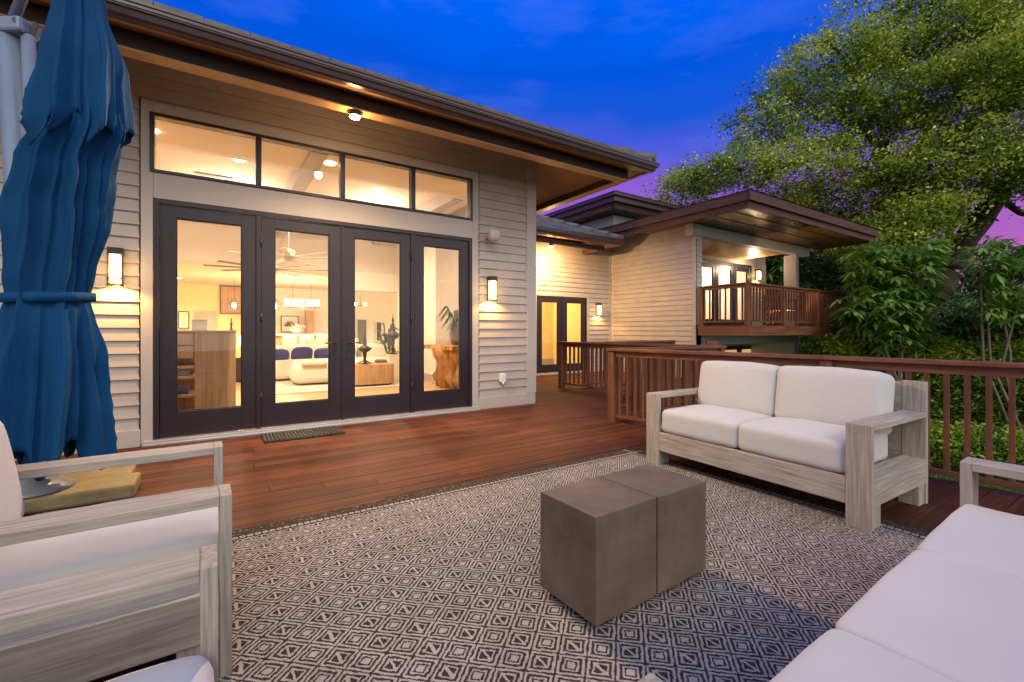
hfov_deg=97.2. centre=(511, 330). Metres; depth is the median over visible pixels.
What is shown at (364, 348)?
sculpture
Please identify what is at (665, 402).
stair railing
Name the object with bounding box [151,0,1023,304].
sky
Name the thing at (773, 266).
umbrella plant
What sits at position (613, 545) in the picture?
coffee table
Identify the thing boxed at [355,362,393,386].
table
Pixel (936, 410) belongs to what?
croton bush
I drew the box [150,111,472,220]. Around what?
transom window
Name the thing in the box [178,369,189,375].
folded linen
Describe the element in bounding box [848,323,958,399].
croton bush
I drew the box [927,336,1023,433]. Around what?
croton bush
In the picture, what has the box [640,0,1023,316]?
oak tree
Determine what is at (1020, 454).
border plant
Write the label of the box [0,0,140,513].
cantilever umbrella
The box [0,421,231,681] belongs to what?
lounge chair
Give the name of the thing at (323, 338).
bar stool
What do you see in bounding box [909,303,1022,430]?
umbrella plant
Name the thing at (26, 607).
lounge chair
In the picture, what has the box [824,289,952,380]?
umbrella plant
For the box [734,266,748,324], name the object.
door
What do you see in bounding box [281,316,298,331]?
botanical picture
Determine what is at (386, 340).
potted palm
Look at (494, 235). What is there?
outdoor speaker
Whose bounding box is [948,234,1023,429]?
umbrella plant
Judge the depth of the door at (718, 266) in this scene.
14.20 m
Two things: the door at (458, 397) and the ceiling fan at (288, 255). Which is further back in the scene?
the ceiling fan at (288, 255)
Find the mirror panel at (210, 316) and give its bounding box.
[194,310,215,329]
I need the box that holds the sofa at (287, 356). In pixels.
[276,344,366,378]
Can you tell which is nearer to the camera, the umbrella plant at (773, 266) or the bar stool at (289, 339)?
the bar stool at (289, 339)
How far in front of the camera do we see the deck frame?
9.19 m
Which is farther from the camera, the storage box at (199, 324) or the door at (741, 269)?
the door at (741, 269)
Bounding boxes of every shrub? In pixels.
[766,244,966,347]
[778,288,954,355]
[824,240,948,325]
[933,281,1023,351]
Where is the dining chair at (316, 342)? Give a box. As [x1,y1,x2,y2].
[306,339,325,344]
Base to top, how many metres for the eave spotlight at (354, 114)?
0.114 m
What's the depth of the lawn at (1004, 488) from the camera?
8.07 m
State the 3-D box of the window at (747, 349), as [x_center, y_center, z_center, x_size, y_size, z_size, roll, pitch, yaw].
[7.188,1.545,14.354,2.000,2.110,0.038,0,0,-33]
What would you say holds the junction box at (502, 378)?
attached to the house
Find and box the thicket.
[766,251,988,344]
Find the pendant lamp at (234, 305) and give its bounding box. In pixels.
[227,299,240,309]
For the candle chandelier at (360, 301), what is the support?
hanging from the house
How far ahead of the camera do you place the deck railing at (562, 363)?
8.57 m
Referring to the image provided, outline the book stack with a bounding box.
[374,358,387,362]
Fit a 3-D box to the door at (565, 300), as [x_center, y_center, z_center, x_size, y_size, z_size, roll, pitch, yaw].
[1.702,0.113,12.399,0.805,1.985,0.046,0,0,-33]
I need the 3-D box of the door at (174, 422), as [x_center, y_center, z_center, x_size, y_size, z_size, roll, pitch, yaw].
[-3.263,-0.099,4.876,0.861,2.398,0.046,0,0,-33]
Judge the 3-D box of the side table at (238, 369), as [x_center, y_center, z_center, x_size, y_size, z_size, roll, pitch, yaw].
[-6.088,0.875,10.240,0.480,0.550,0.480,0,0,-33]
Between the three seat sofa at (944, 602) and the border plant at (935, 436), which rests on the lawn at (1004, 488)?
the border plant at (935, 436)
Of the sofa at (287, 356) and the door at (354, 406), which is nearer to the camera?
the door at (354, 406)
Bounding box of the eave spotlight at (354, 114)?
[349,110,360,119]
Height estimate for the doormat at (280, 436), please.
0.018 m
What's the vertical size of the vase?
0.778 m
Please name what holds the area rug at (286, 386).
on the house
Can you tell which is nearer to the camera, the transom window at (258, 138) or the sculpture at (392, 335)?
the transom window at (258, 138)
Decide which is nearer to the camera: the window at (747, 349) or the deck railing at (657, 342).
the deck railing at (657, 342)
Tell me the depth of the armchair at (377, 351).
11.43 m
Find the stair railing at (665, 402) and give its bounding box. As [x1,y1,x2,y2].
[622,357,692,407]
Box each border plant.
[930,416,961,465]
[930,418,1003,475]
[950,419,1023,465]
[972,422,1023,464]
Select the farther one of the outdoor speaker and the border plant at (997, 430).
the border plant at (997, 430)
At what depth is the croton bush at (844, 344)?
11.49 m
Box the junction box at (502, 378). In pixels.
[499,373,505,384]
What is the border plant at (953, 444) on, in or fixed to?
on the lawn at (1004, 488)
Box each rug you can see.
[218,448,930,681]
[276,380,398,394]
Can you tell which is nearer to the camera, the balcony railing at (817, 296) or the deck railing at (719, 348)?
the deck railing at (719, 348)
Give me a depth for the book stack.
9.70 m
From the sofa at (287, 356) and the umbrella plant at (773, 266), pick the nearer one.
the sofa at (287, 356)
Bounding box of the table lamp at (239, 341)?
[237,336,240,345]
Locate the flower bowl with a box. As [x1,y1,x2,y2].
[287,324,305,333]
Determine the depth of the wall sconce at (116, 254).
4.33 m
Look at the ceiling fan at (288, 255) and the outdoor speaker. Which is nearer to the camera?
the outdoor speaker
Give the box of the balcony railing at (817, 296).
[697,282,846,325]
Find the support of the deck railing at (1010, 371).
on the deck
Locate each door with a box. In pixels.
[160,204,255,437]
[261,217,340,427]
[343,227,409,418]
[415,235,468,411]
[538,297,561,372]
[563,298,584,370]
[702,262,715,325]
[716,264,733,325]
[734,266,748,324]
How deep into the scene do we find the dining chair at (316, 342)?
11.71 m
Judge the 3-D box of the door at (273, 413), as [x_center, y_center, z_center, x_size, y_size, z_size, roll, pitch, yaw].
[-2.480,-0.099,5.354,0.867,2.398,0.109,0,0,-33]
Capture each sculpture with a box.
[358,331,372,363]
[385,315,398,353]
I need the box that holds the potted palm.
[373,323,398,352]
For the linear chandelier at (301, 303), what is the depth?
14.11 m
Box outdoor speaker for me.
[486,229,500,241]
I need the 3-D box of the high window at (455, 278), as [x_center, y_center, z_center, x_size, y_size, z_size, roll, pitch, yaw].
[-1.129,-1.400,9.256,0.030,0.700,2.000,0,0,-33]
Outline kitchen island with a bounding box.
[276,334,327,345]
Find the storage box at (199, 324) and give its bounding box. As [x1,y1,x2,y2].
[191,319,207,329]
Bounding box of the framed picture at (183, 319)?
[178,311,188,327]
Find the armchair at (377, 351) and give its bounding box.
[362,343,395,361]
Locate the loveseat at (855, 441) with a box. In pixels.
[646,361,927,531]
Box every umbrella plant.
[765,254,816,324]
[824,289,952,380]
[836,238,958,374]
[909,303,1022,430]
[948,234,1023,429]
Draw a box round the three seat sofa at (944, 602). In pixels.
[637,457,1023,681]
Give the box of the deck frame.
[584,381,675,426]
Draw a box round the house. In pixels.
[0,0,878,459]
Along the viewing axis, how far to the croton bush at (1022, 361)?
9.73 m
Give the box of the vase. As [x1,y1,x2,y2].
[438,306,457,344]
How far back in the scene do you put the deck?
4.00 m
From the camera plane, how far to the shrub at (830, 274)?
17.90 m
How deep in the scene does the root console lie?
8.78 m
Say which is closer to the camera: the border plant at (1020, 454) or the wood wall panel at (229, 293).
the border plant at (1020, 454)
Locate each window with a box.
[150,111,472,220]
[356,319,366,343]
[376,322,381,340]
[436,249,457,283]
[725,346,750,352]
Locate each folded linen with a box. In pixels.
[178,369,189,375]
[178,384,189,393]
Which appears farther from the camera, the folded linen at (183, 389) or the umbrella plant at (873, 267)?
the umbrella plant at (873, 267)
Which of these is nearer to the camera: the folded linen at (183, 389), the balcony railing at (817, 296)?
the folded linen at (183, 389)
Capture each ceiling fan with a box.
[203,260,327,276]
[226,232,327,264]
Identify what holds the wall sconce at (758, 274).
attached to the house
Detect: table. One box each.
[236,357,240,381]
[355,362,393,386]
[540,464,705,626]
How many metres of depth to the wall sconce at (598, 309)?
12.74 m
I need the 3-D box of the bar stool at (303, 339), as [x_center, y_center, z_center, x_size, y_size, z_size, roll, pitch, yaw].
[-6.390,0.649,13.992,0.412,1.001,0.412,0,0,-33]
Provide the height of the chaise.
0.496 m
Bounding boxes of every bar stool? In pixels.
[282,336,297,344]
[300,336,313,343]
[317,336,327,342]
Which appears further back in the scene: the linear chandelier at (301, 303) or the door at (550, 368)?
the linear chandelier at (301, 303)
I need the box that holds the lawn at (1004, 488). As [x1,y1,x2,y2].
[928,414,1023,493]
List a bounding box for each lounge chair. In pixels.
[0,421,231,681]
[0,544,218,681]
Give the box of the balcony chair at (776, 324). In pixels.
[763,295,797,325]
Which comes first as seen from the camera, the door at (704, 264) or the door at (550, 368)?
the door at (550, 368)
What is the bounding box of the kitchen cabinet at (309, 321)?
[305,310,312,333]
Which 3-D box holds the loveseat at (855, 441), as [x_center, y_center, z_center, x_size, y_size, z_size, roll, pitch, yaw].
[1.976,0.706,3.479,0.871,0.887,1.640,0,0,-32]
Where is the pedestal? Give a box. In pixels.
[386,354,398,380]
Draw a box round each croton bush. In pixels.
[794,323,899,371]
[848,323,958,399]
[884,332,987,425]
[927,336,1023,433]
[954,338,1023,431]
[997,339,1023,428]
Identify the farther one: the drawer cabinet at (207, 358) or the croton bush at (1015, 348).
the croton bush at (1015, 348)
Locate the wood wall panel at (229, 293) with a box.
[220,285,240,313]
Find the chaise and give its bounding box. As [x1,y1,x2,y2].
[289,359,356,383]
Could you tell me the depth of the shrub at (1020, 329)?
11.18 m
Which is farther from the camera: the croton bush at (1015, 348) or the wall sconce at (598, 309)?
the wall sconce at (598, 309)
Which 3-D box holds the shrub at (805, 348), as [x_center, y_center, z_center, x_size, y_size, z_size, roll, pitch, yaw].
[11.232,0.746,16.482,6.347,5.121,6.607,0,0,-33]
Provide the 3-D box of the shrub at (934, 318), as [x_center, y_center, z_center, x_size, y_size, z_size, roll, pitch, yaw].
[10.241,-0.846,12.510,3.137,3.467,2.870,0,0,8]
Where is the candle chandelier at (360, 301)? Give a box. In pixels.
[355,291,365,305]
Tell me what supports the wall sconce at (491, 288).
attached to the house
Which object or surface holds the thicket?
on the ground
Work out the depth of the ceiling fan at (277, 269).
9.62 m
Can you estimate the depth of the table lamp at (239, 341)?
10.13 m
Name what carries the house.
on the ground
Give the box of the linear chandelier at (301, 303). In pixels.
[283,299,319,307]
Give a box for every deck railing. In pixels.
[557,341,712,397]
[581,340,675,384]
[606,348,1023,489]
[622,345,726,414]
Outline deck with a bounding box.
[15,371,1023,681]
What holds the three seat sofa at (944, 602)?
on the rug at (441, 584)
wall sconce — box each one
[107,247,123,286]
[487,276,497,300]
[596,303,601,315]
[756,269,761,279]
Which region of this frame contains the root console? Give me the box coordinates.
[424,344,457,388]
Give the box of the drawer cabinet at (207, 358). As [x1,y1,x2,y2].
[178,330,236,409]
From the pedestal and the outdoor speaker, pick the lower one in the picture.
the pedestal
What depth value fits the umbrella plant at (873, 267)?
10.88 m
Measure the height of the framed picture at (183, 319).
0.570 m
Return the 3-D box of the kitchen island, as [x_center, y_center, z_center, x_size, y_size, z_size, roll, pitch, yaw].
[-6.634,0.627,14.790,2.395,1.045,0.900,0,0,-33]
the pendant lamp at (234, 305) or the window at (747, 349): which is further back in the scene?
the window at (747, 349)
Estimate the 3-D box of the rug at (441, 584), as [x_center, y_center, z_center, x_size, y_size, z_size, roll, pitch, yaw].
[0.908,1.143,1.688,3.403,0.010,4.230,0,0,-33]
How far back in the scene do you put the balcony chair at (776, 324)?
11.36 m
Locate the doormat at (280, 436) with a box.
[260,426,345,442]

